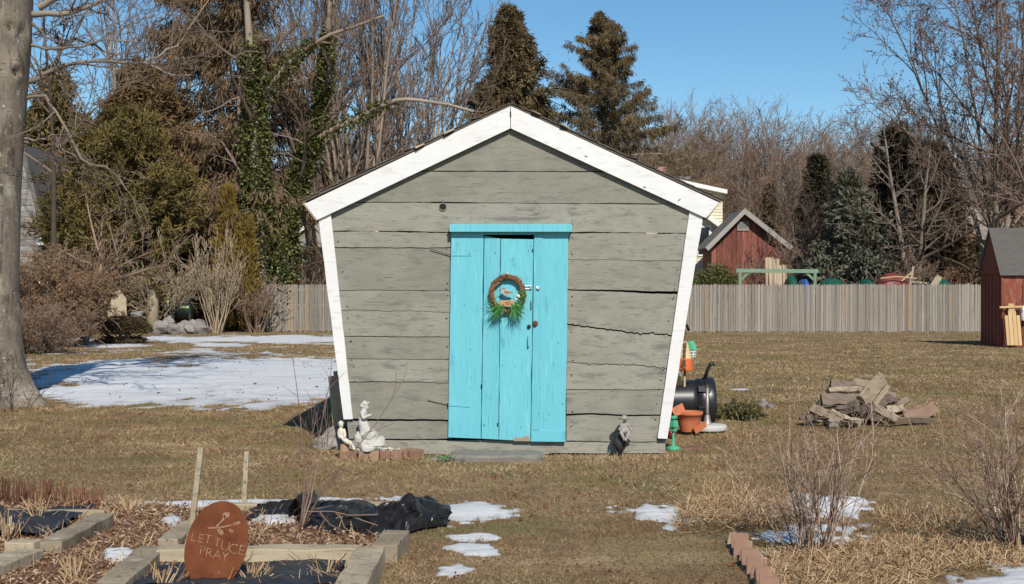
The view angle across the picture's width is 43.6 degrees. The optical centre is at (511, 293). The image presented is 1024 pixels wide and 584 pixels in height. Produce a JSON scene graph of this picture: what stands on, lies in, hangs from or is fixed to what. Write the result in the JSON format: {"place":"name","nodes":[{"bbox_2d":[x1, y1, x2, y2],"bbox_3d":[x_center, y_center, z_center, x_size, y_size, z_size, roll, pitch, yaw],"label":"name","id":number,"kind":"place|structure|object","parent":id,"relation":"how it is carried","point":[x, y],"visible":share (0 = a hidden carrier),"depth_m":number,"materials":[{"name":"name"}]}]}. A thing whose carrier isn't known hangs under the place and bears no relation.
{"place":"outdoors","nodes":[
{"label":"outdoors","id":0,"kind":"place"},
{"bbox_2d":[0,491,385,583],"bbox_3d":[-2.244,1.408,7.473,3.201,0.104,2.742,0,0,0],"label":"leaf litter","id":1,"kind":"object","parent":0,"point":[87,543],"visible":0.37,"depth_m":7.43,"materials":[{"name":"plant"}]},
{"bbox_2d":[0,509,29,541],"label":"cut stalks","id":2,"kind":"object","parent":1,"relation":"on","point":[9,527],"visible":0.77,"depth_m":7.40,"materials":[{"name":"plant"}]},
{"bbox_2d":[0,548,43,575],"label":"bed timber","id":3,"kind":"object","parent":1,"relation":"on","point":[12,559],"visible":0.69,"depth_m":6.59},
{"bbox_2d":[4,538,41,551],"bbox_3d":[-2.670,1.404,6.995,0.174,0.127,0.108,0,0,0],"label":"bed timber","id":4,"kind":"object","parent":1,"relation":"on","point":[29,544],"visible":0.49,"depth_m":6.95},
{"bbox_2d":[0,504,95,533],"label":"weed fabric","id":5,"kind":"object","parent":1,"relation":"on","point":[49,519],"visible":0.83,"depth_m":7.86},
{"bbox_2d":[58,554,93,581],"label":"cut stalks","id":6,"kind":"object","parent":1,"relation":"on","point":[75,571],"visible":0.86,"depth_m":6.31,"materials":[{"name":"plant"}]},
{"bbox_2d":[39,513,113,553],"bbox_3d":[-2.520,1.405,7.447,0.146,0.119,0.907,0,0,0],"label":"bed timber","id":7,"kind":"object","parent":1,"relation":"on","point":[64,538],"visible":0.66,"depth_m":7.33,"materials":[{"name":"wood"}]},
{"bbox_2d":[95,545,160,583],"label":"bed timber","id":8,"kind":"object","parent":1,"relation":"on","point":[136,563],"visible":0.73,"depth_m":6.35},
{"bbox_2d":[112,492,145,511],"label":"cut stalks","id":9,"kind":"object","parent":1,"relation":"on","point":[125,507],"visible":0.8,"depth_m":8.38,"materials":[{"name":"plant"}]},
{"bbox_2d":[152,560,189,583],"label":"cut stalks","id":10,"kind":"object","parent":1,"relation":"on","point":[166,576],"visible":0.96,"depth_m":6.20,"materials":[{"name":"plant"}]},
{"bbox_2d":[157,516,196,544],"bbox_3d":[-1.923,1.415,7.512,0.133,0.101,0.726,0,0,0],"label":"bed timber","id":11,"kind":"object","parent":1,"relation":"on","point":[175,535],"visible":0.44,"depth_m":7.29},
{"bbox_2d":[189,447,203,523],"bbox_3d":[-1.891,1.204,7.650,0.096,0.575,0.022,0,0,0],"label":"wooden stake","id":12,"kind":"object","parent":1,"relation":"on","point":[196,486],"visible":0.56,"depth_m":7.64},
{"bbox_2d":[184,501,248,578],"bbox_3d":[-1.444,1.251,6.261,0.313,0.480,0.032,0,0,0],"label":"garden sign","id":13,"kind":"object","parent":1,"relation":"on","point":[217,539],"visible":0.97,"depth_m":6.25,"materials":[{"name":"ceramic"}]},
{"bbox_2d":[133,558,345,583],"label":"weed fabric","id":14,"kind":"object","parent":1,"relation":"on","point":[295,567],"visible":0.45,"depth_m":6.32,"materials":[{"name":"fabric"}]},
{"bbox_2d":[242,451,248,502],"bbox_3d":[-1.802,1.277,8.650,0.051,0.427,0.022,0,0,0],"label":"wooden stake","id":15,"kind":"object","parent":1,"relation":"on","point":[245,476],"visible":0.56,"depth_m":8.64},
{"bbox_2d":[218,561,273,578],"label":"cut stalks","id":16,"kind":"object","parent":1,"relation":"on","point":[258,570],"visible":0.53,"depth_m":6.32,"materials":[{"name":"plant"}]},
{"bbox_2d":[156,544,358,566],"bbox_3d":[-1.340,1.401,6.774,1.060,0.132,0.164,0,0,0],"label":"bed timber","id":17,"kind":"object","parent":1,"relation":"on","point":[171,552],"visible":0.47,"depth_m":6.71,"materials":[{"name":"wood"}]},
{"bbox_2d":[282,345,406,532],"bbox_3d":[-1.011,0.887,7.654,0.755,1.150,0.457,0,0,0],"label":"sapling","id":18,"kind":"object","parent":1,"relation":"on","point":[303,515],"visible":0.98,"depth_m":7.67,"materials":[{"name":"plant"}]},
{"bbox_2d":[246,490,451,535],"bbox_3d":[-1.053,1.354,8.108,1.370,0.274,0.925,0,0,28],"label":"black tarp","id":19,"kind":"object","parent":1,"relation":"on","point":[410,512],"visible":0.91,"depth_m":7.83,"materials":[{"name":"plastic"}]},
{"bbox_2d":[484,272,526,324],"bbox_3d":[-0.073,0.043,11.297,0.466,0.479,0.209,0,0,0],"label":"wreath","id":20,"kind":"object","parent":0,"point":[506,306],"visible":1,"depth_m":11.32,"materials":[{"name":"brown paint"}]},
{"bbox_2d":[0,319,1023,583],"bbox_3d":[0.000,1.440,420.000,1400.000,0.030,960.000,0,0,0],"label":"ground","id":21,"kind":"structure","parent":0,"point":[566,523],"depth_m":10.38,"materials":[{"name":"plant"}]},
{"bbox_2d":[0,330,79,412],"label":"bramble","id":22,"kind":"object","parent":21,"relation":"on","point":[7,380],"visible":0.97,"depth_m":15.43,"materials":[{"name":"brown plant"}]},
{"bbox_2d":[20,145,74,278],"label":"house","id":23,"kind":"structure","parent":21,"relation":"on","point":[29,191],"depth_m":53.97,"materials":[{"name":"grey"}]},
{"bbox_2d":[0,475,103,507],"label":"stem row","id":24,"kind":"object","parent":21,"relation":"on","point":[28,494],"visible":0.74,"depth_m":8.71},
{"bbox_2d":[24,60,93,157],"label":"cedar tree","id":25,"kind":"object","parent":21,"relation":"on","point":[39,111],"visible":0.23,"depth_m":65.32,"materials":[{"name":"green plant"}]},
{"bbox_2d":[20,292,106,353],"bbox_3d":[-11.485,0.906,31.137,3.412,1.982,3.323,0,0,0],"label":"rusty bush","id":26,"kind":"object","parent":21,"relation":"on","point":[33,333],"visible":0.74,"depth_m":30.76,"materials":[{"name":"plant"}]},
{"bbox_2d":[19,238,125,346],"bbox_3d":[-12.699,-0.024,35.091,4.358,3.132,4.536,0,0,0],"label":"rusty bush","id":27,"kind":"object","parent":21,"relation":"on","point":[61,278],"visible":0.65,"depth_m":34.38,"materials":[{"name":"plant"}]},
{"bbox_2d":[20,103,175,292],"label":"cedar tree","id":28,"kind":"object","parent":21,"relation":"on","point":[87,141],"visible":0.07,"depth_m":49.21,"materials":[{"name":"green plant"}]},
{"bbox_2d":[24,0,186,263],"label":"bare tree","id":29,"kind":"object","parent":21,"relation":"on","point":[49,110],"visible":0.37,"depth_m":43.82,"materials":[{"name":"brown plant"}]},
{"bbox_2d":[107,290,126,316],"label":"wooden screen","id":30,"kind":"object","parent":21,"relation":"on","point":[120,302],"visible":0.4,"depth_m":45.00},
{"bbox_2d":[0,0,238,408],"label":"old tree","id":31,"kind":"object","parent":21,"relation":"on","point":[17,23],"visible":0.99,"depth_m":16.34,"materials":[{"name":"grey plant"}]},
{"bbox_2d":[70,242,175,333],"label":"brown thicket","id":32,"kind":"object","parent":21,"relation":"on","point":[125,291],"visible":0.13,"depth_m":46.03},
{"bbox_2d":[55,178,191,344],"bbox_3d":[-10.868,-0.838,35.886,3.842,4.836,1.673,0,0,0],"label":"fruit tree","id":33,"kind":"object","parent":21,"relation":"on","point":[119,257],"visible":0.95,"depth_m":35.85,"materials":[{"name":"plant"}]},
{"bbox_2d":[93,314,153,343],"bbox_3d":[-11.301,1.032,37.011,1.930,0.940,1.417,0,0,0],"label":"clipped hedge","id":34,"kind":"object","parent":21,"relation":"on","point":[128,324],"visible":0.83,"depth_m":36.68,"materials":[{"name":"green plant"}]},
{"bbox_2d":[47,102,211,332],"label":"cedar tree","id":35,"kind":"object","parent":21,"relation":"on","point":[134,139],"visible":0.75,"depth_m":46.90,"materials":[{"name":"green plant"}]},
{"bbox_2d":[33,0,233,147],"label":"bare tree","id":36,"kind":"object","parent":21,"relation":"on","point":[109,43],"visible":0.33,"depth_m":53.37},
{"bbox_2d":[62,60,217,325],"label":"cedar tree","id":37,"kind":"object","parent":21,"relation":"on","point":[147,97],"visible":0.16,"depth_m":51.12,"materials":[{"name":"green plant"}]},
{"bbox_2d":[146,277,158,333],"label":"statue","id":38,"kind":"object","parent":21,"relation":"on","point":[152,317],"visible":0.63,"depth_m":45.83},
{"bbox_2d":[108,227,220,332],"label":"multi stem shrub","id":39,"kind":"object","parent":21,"relation":"on","point":[180,293],"visible":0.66,"depth_m":46.40,"materials":[{"name":"plant"}]},
{"bbox_2d":[159,293,194,320],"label":"compost tumbler","id":40,"kind":"object","parent":21,"relation":"on","point":[187,311],"visible":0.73,"depth_m":46.72,"materials":[{"name":"green plastic"}]},
{"bbox_2d":[126,0,236,175],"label":"bare tree","id":41,"kind":"object","parent":21,"relation":"on","point":[162,27],"visible":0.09,"depth_m":61.33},
{"bbox_2d":[171,250,214,326],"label":"brown thicket","id":42,"kind":"object","parent":21,"relation":"on","point":[198,314],"visible":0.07,"depth_m":50.91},
{"bbox_2d":[172,221,250,332],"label":"multi stem shrub","id":43,"kind":"object","parent":21,"relation":"on","point":[222,299],"visible":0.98,"depth_m":46.85,"materials":[{"name":"plant"}]},
{"bbox_2d":[200,183,240,331],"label":"arborvitae","id":44,"kind":"object","parent":21,"relation":"on","point":[228,192],"visible":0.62,"depth_m":48.70,"materials":[{"name":"green plant"}]},
{"bbox_2d":[158,0,339,328],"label":"bare tree","id":45,"kind":"object","parent":21,"relation":"on","point":[228,15],"visible":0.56,"depth_m":51.93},
{"bbox_2d":[234,211,265,331],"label":"arborvitae","id":46,"kind":"object","parent":21,"relation":"on","point":[247,237],"visible":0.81,"depth_m":48.62,"materials":[{"name":"green plant"}]},
{"bbox_2d":[217,257,294,332],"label":"multi stem shrub","id":47,"kind":"object","parent":21,"relation":"on","point":[255,307],"visible":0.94,"depth_m":47.56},
{"bbox_2d":[159,0,406,331],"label":"ivy tree","id":48,"kind":"object","parent":21,"relation":"on","point":[254,169],"visible":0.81,"depth_m":49.70,"materials":[{"name":"green plant"}]},
{"bbox_2d":[238,283,332,331],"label":"stockade fence","id":49,"kind":"object","parent":21,"relation":"on","point":[291,318],"visible":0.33,"depth_m":49.10,"materials":[{"name":"grey wood"}]},
{"bbox_2d":[266,234,325,318],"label":"brown thicket","id":50,"kind":"object","parent":21,"relation":"on","point":[305,280],"visible":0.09,"depth_m":54.38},
{"bbox_2d":[313,426,348,449],"bbox_3d":[-1.658,1.366,11.971,0.434,0.271,0.259,0,0,0],"label":"garden stone","id":51,"kind":"object","parent":21,"relation":"on","point":[337,441],"visible":0.35,"depth_m":11.89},
{"bbox_2d":[328,371,343,428],"bbox_3d":[-1.640,1.055,11.983,0.166,0.663,0.104,0,0,0],"label":"leaning board","id":52,"kind":"object","parent":51,"relation":"on","point":[336,404],"visible":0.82,"depth_m":11.96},
{"bbox_2d":[243,0,432,319],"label":"maple tree","id":53,"kind":"object","parent":21,"relation":"on","point":[309,238],"visible":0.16,"depth_m":69.69,"materials":[{"name":"plant"}]},
{"bbox_2d":[335,546,384,583],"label":"bed timber","id":54,"kind":"object","parent":21,"relation":"on","point":[365,565],"visible":0.95,"depth_m":6.31,"materials":[{"name":"wood"}]},
{"bbox_2d":[253,0,478,231],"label":"maple tree","id":55,"kind":"object","parent":21,"relation":"on","point":[375,127],"visible":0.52,"depth_m":61.60,"materials":[{"name":"plant"}]},
{"bbox_2d":[354,400,385,453],"bbox_3d":[-1.240,1.174,11.153,0.284,0.488,0.182,0,0,0],"label":"statue","id":56,"kind":"object","parent":21,"relation":"on","point":[373,441],"visible":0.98,"depth_m":11.11,"materials":[{"name":"white stone"}]},
{"bbox_2d":[266,0,502,288],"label":"ivy tree","id":57,"kind":"object","parent":21,"relation":"on","point":[315,132],"visible":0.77,"depth_m":51.67,"materials":[{"name":"green plant"}]},
{"bbox_2d":[371,530,409,562],"bbox_3d":[-0.672,1.404,7.112,0.152,0.120,0.425,0,0,5],"label":"bed timber","id":58,"kind":"object","parent":21,"relation":"on","point":[395,544],"visible":0.82,"depth_m":7.03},
{"bbox_2d":[318,0,526,202],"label":"maple tree","id":59,"kind":"object","parent":21,"relation":"on","point":[400,123],"visible":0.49,"depth_m":65.79,"materials":[{"name":"plant"}]},
{"bbox_2d":[448,450,544,461],"bbox_3d":[-0.132,1.418,11.158,0.842,0.083,0.422,0,0,0],"label":"step stone","id":60,"kind":"object","parent":21,"relation":"on","point":[497,455],"visible":0.91,"depth_m":10.99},
{"bbox_2d":[452,0,562,171],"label":"spruce tree","id":61,"kind":"object","parent":21,"relation":"on","point":[520,73],"visible":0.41,"depth_m":68.89,"materials":[{"name":"green plant"}]},
{"bbox_2d":[298,103,723,454],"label":"garden shed","id":62,"kind":"structure","parent":21,"relation":"on","point":[581,350],"depth_m":11.43,"materials":[{"name":"grey paint"}]},
{"bbox_2d":[427,233,562,440],"bbox_3d":[-0.150,0.385,11.388,1.208,1.856,0.072,0,0,0],"label":"door","id":63,"kind":"structure","parent":62,"relation":"in","point":[509,417],"depth_m":11.39,"materials":[{"name":"teal paint"}]},
{"bbox_2d":[0,356,1023,583],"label":"fallen leaves","id":64,"kind":"object","parent":21,"relation":"on","point":[630,580],"visible":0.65,"depth_m":9.64,"materials":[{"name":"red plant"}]},
{"bbox_2d":[331,450,695,460],"bbox_3d":[0.031,1.405,11.151,3.178,0.096,0.356,0,0,0],"label":"dead grass edge","id":65,"kind":"object","parent":21,"relation":"on","point":[601,456],"visible":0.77,"depth_m":11.13,"materials":[{"name":"plant"}]},
{"bbox_2d":[26,334,1023,583],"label":"snow","id":66,"kind":"structure","parent":21,"relation":"on","point":[102,380],"depth_m":18.95,"materials":[{"name":"snow"}]},
{"bbox_2d":[201,87,1023,255],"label":"woods","id":67,"kind":"object","parent":21,"relation":"on","point":[750,169],"visible":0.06,"depth_m":104.95,"materials":[{"name":"plant"}]},
{"bbox_2d":[613,415,631,453],"bbox_3d":[0.972,1.234,11.204,0.135,0.350,0.198,0,0,-38],"label":"garden figurine","id":68,"kind":"object","parent":21,"relation":"on","point":[621,441],"visible":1,"depth_m":11.18,"materials":[{"name":"stone"}]},
{"bbox_2d":[539,10,774,270],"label":"spruce tree","id":69,"kind":"object","parent":21,"relation":"on","point":[606,64],"visible":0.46,"depth_m":71.14,"materials":[{"name":"plant"}]},
{"bbox_2d":[628,361,716,422],"bbox_3d":[1.723,1.092,13.988,0.966,0.723,0.559,0,0,0],"label":"barrel","id":70,"kind":"object","parent":21,"relation":"on","point":[691,395],"visible":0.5,"depth_m":13.78,"materials":[{"name":"plastic"}]},
{"bbox_2d":[666,407,679,450],"bbox_3d":[1.480,1.230,11.750,0.128,0.420,0.128,0,0,0],"label":"garden lantern","id":71,"kind":"object","parent":21,"relation":"on","point":[673,429],"visible":0.88,"depth_m":11.73,"materials":[{"name":"green paint"}]},
{"bbox_2d":[647,167,726,315],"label":"house","id":72,"kind":"structure","parent":21,"relation":"on","point":[712,222],"depth_m":66.97,"materials":[{"name":"beige"}]},
{"bbox_2d":[672,403,706,433],"bbox_3d":[1.795,1.267,13.092,0.368,0.308,0.296,0,0,0],"label":"flower pot","id":73,"kind":"object","parent":21,"relation":"on","point":[689,420],"visible":0.99,"depth_m":13.00,"materials":[{"name":"ceramic"}]},
{"bbox_2d":[700,388,726,431],"bbox_3d":[2.036,1.200,13.350,0.406,0.440,0.406,0,0,0],"label":"umbrella stand","id":74,"kind":"object","parent":21,"relation":"on","point":[715,427],"visible":0.72,"depth_m":13.28,"materials":[{"name":"concrete"}]},
{"bbox_2d":[692,261,737,326],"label":"rhododendron","id":75,"kind":"object","parent":21,"relation":"on","point":[708,275],"visible":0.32,"depth_m":55.70,"materials":[{"name":"green plant"}]},
{"bbox_2d":[664,474,808,532],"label":"straw mulch","id":76,"kind":"object","parent":21,"relation":"on","point":[720,506],"visible":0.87,"depth_m":8.04,"materials":[{"name":"plant"}]},
{"bbox_2d":[716,394,766,420],"bbox_3d":[2.590,1.330,14.747,0.777,0.341,0.887,0,0,37],"label":"boxwood shrub","id":77,"kind":"object","parent":21,"relation":"on","point":[727,410],"visible":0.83,"depth_m":14.58,"materials":[{"name":"green plant"}]},
{"bbox_2d":[697,208,792,321],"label":"barn","id":78,"kind":"structure","parent":21,"relation":"on","point":[727,241],"depth_m":61.97,"materials":[{"name":"red"}]},
{"bbox_2d":[746,556,767,575],"bbox_3d":[1.250,1.441,6.549,0.108,0.182,0.159,0,0,14],"label":"border brick","id":79,"kind":"object","parent":21,"relation":"on","point":[757,561],"visible":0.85,"depth_m":6.57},
{"bbox_2d":[759,181,783,285],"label":"cedar tree","id":80,"kind":"object","parent":21,"relation":"on","point":[768,209],"visible":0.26,"depth_m":83.83,"materials":[{"name":"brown plant"}]},
{"bbox_2d":[736,269,817,327],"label":"swing frame","id":81,"kind":"object","parent":21,"relation":"on","point":[805,271],"visible":0.77,"depth_m":53.93,"materials":[{"name":"green paint"}]},
{"bbox_2d":[730,216,825,311],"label":"brown thicket","id":82,"kind":"object","parent":21,"relation":"on","point":[798,276],"visible":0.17,"depth_m":60.29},
{"bbox_2d":[726,141,844,274],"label":"bare tree","id":83,"kind":"object","parent":21,"relation":"on","point":[788,220],"visible":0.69,"depth_m":70.72,"materials":[{"name":"plant"}]},
{"bbox_2d":[785,152,835,279],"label":"spruce tree","id":84,"kind":"object","parent":21,"relation":"on","point":[816,168],"visible":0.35,"depth_m":75.92,"materials":[{"name":"green plant"}]},
{"bbox_2d":[715,371,928,556],"bbox_3d":[1.636,0.942,7.161,1.096,1.043,1.329,0,0,0],"label":"bare shrub","id":85,"kind":"object","parent":21,"relation":"on","point":[809,536],"visible":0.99,"depth_m":7.03,"materials":[{"name":"plant"}]},
{"bbox_2d":[685,283,980,331],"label":"stockade fence","id":86,"kind":"object","parent":21,"relation":"on","point":[884,308],"visible":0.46,"depth_m":48.50,"materials":[{"name":"grey wood"}]},
{"bbox_2d":[828,409,863,427],"bbox_3d":[3.572,1.348,13.748,0.375,0.203,0.194,0,0,44],"label":"firewood log","id":87,"kind":"object","parent":21,"relation":"on","point":[850,419],"visible":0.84,"depth_m":13.70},
{"bbox_2d":[809,404,844,424],"bbox_3d":[3.400,1.304,13.805,0.381,0.219,0.105,0,0,38],"label":"firewood log","id":88,"kind":"object","parent":87,"relation":"on","point":[820,409],"visible":0.8,"depth_m":13.81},
{"bbox_2d":[836,400,859,414],"bbox_3d":[3.648,1.242,13.900,0.264,0.186,0.150,0,0,33],"label":"firewood log","id":89,"kind":"object","parent":87,"relation":"on","point":[841,408],"visible":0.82,"depth_m":13.86,"materials":[{"name":"brown wood"}]},
{"bbox_2d":[820,393,858,405],"bbox_3d":[3.568,1.147,13.944,0.428,0.143,0.144,0,0,0],"label":"firewood log","id":90,"kind":"object","parent":89,"relation":"on","point":[829,399],"visible":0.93,"depth_m":13.90,"materials":[{"name":"brown wood"}]},
{"bbox_2d":[802,165,898,284],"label":"blue spruce","id":91,"kind":"object","parent":21,"relation":"on","point":[836,249],"visible":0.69,"depth_m":56.73,"materials":[{"name":"green plant"}]},
{"bbox_2d":[870,402,900,424],"bbox_3d":[4.004,1.284,13.784,0.106,0.224,0.379,0,0,-44],"label":"firewood log","id":92,"kind":"object","parent":21,"relation":"on","point":[894,417],"visible":0.77,"depth_m":13.72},
{"bbox_2d":[853,403,874,417],"bbox_3d":[3.815,1.266,13.870,0.140,0.194,0.268,0,0,-39],"label":"firewood log","id":93,"kind":"object","parent":92,"relation":"on","point":[862,406],"visible":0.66,"depth_m":13.81,"materials":[{"name":"brown wood"}]},
{"bbox_2d":[858,372,887,404],"bbox_3d":[3.931,1.041,13.976,0.411,0.374,0.095,0,0,-33],"label":"firewood log","id":94,"kind":"object","parent":93,"relation":"on","point":[876,383],"visible":0.93,"depth_m":13.95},
{"bbox_2d":[751,527,1023,583],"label":"mulch bed","id":95,"kind":"object","parent":21,"relation":"on","point":[895,552],"visible":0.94,"depth_m":6.76,"materials":[{"name":"plant"}]},
{"bbox_2d":[875,273,916,328],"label":"covered heap","id":96,"kind":"object","parent":21,"relation":"on","point":[890,278],"visible":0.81,"depth_m":52.17,"materials":[{"name":"fabric"}]},
{"bbox_2d":[827,242,980,309],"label":"brown thicket","id":97,"kind":"object","parent":21,"relation":"on","point":[915,274],"visible":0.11,"depth_m":54.89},
{"bbox_2d":[824,74,988,285],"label":"bare tree","id":98,"kind":"object","parent":21,"relation":"on","point":[921,247],"visible":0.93,"depth_m":56.80,"materials":[{"name":"grey plant"}]},
{"bbox_2d":[864,119,965,283],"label":"pine tree","id":99,"kind":"object","parent":21,"relation":"on","point":[883,192],"visible":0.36,"depth_m":65.42,"materials":[{"name":"plant"}]},
{"bbox_2d":[896,417,934,424],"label":"firewood log","id":100,"kind":"object","parent":21,"relation":"on","point":[904,420],"visible":0.76,"depth_m":13.86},
{"bbox_2d":[903,401,937,423],"bbox_3d":[4.450,1.288,13.951,0.428,0.241,0.100,0,0,-17],"label":"firewood log","id":101,"kind":"object","parent":100,"relation":"on","point":[930,409],"visible":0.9,"depth_m":13.94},
{"bbox_2d":[867,496,982,531],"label":"dry grass tufts","id":102,"kind":"object","parent":21,"relation":"on","point":[922,520],"visible":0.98,"depth_m":7.98,"materials":[{"name":"plant"}]},
{"bbox_2d":[841,0,1023,256],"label":"bare tree","id":103,"kind":"object","parent":21,"relation":"on","point":[1003,151],"visible":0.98,"depth_m":58.28,"materials":[{"name":"brown plant"}]},
{"bbox_2d":[912,138,979,292],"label":"pine tree","id":104,"kind":"object","parent":21,"relation":"on","point":[960,255],"visible":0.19,"depth_m":68.99,"materials":[{"name":"green plant"}]},
{"bbox_2d":[890,350,1023,548],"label":"bare shrub","id":105,"kind":"object","parent":21,"relation":"on","point":[1012,503],"visible":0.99,"depth_m":7.19,"materials":[{"name":"plant"}]},
{"bbox_2d":[941,261,980,313],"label":"brown bush","id":106,"kind":"object","parent":21,"relation":"on","point":[956,278],"visible":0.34,"depth_m":59.74,"materials":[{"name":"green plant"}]},
{"bbox_2d":[924,0,1023,137],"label":"bare tree","id":107,"kind":"object","parent":21,"relation":"on","point":[985,46],"visible":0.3,"depth_m":71.11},
{"bbox_2d":[977,228,1023,346],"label":"garden shed","id":108,"kind":"structure","parent":21,"relation":"on","point":[1001,271],"depth_m":35.07,"materials":[{"name":"wood"}]},
{"bbox_2d":[999,303,1023,347],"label":"sled","id":109,"kind":"object","parent":21,"relation":"on","point":[1011,327],"visible":1,"depth_m":34.47,"materials":[{"name":"brown wood"}]},
{"bbox_2d":[27,0,1023,216],"label":"sky","id":110,"kind":"structure","parent":0,"point":[792,49],"materials":[{"name":"blue"}]},
{"bbox_3d":[1.671,0.319,12.304,0.066,0.071,0.123,0,0,0],"label":"wall hook","id":111,"kind":"object","parent":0,"visible":0},
{"bbox_2d":[679,331,692,386],"bbox_3d":[1.661,0.593,12.290,0.160,0.598,0.179,0,0,0],"label":"buoy","id":112,"kind":"object","parent":111,"relation":"hanging from","point":[686,364],"visible":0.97,"depth_m":12.25,"materials":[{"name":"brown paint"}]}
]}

